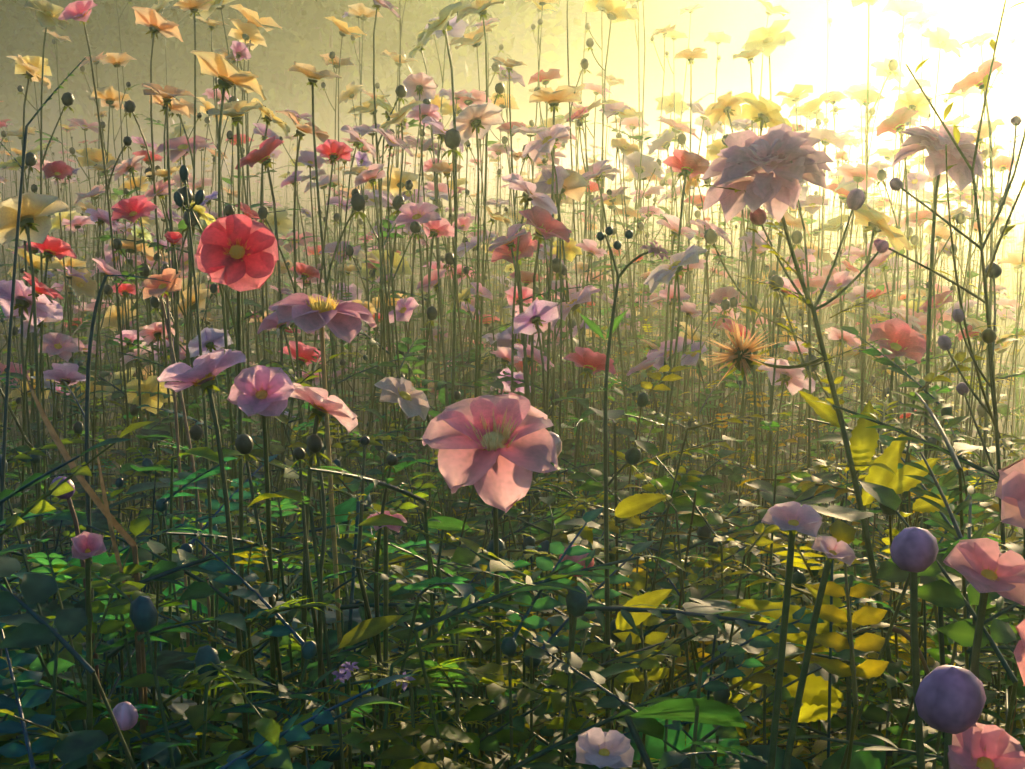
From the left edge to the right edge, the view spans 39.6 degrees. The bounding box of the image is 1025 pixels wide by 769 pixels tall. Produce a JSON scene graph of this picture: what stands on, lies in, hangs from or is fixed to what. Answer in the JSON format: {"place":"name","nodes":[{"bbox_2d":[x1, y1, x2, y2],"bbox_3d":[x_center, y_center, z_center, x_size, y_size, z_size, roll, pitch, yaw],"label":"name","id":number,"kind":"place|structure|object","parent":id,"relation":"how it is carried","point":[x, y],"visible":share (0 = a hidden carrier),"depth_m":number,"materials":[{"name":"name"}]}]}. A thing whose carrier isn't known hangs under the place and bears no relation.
{"place":"outdoors","nodes":[
{"label":"outdoors","id":0,"kind":"place"},
{"bbox_2d":[0,0,1024,708],"bbox_3d":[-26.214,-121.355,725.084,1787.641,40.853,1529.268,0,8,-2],"label":"meadow ground","id":1,"kind":"structure","parent":0,"point":[736,12],"depth_m":120.52,"materials":[{"name":"green plant"}]},
{"bbox_2d":[0,0,581,193],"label":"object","id":2,"kind":"object","parent":1,"relation":"on","point":[286,25],"depth_m":56.61,"materials":[{"name":"green plant"}]},
{"bbox_2d":[0,0,1024,768],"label":"meadow plants","id":3,"kind":"object","parent":1,"relation":"on","point":[26,714],"visible":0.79,"depth_m":1.60,"materials":[{"name":"green plant"}]},
{"bbox_2d":[0,0,1024,768],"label":"meadow flowers","id":4,"kind":"object","parent":1,"relation":"on","point":[516,448],"visible":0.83,"depth_m":0.62,"materials":[{"name":"green plant"}]},
{"bbox_2d":[0,109,1024,363],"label":"meadow plants","id":5,"kind":"object","parent":1,"relation":"on","point":[590,159],"visible":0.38,"depth_m":10.85,"materials":[{"name":"green plant"}]},
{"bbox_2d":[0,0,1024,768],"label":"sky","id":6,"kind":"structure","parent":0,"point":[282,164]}
]}

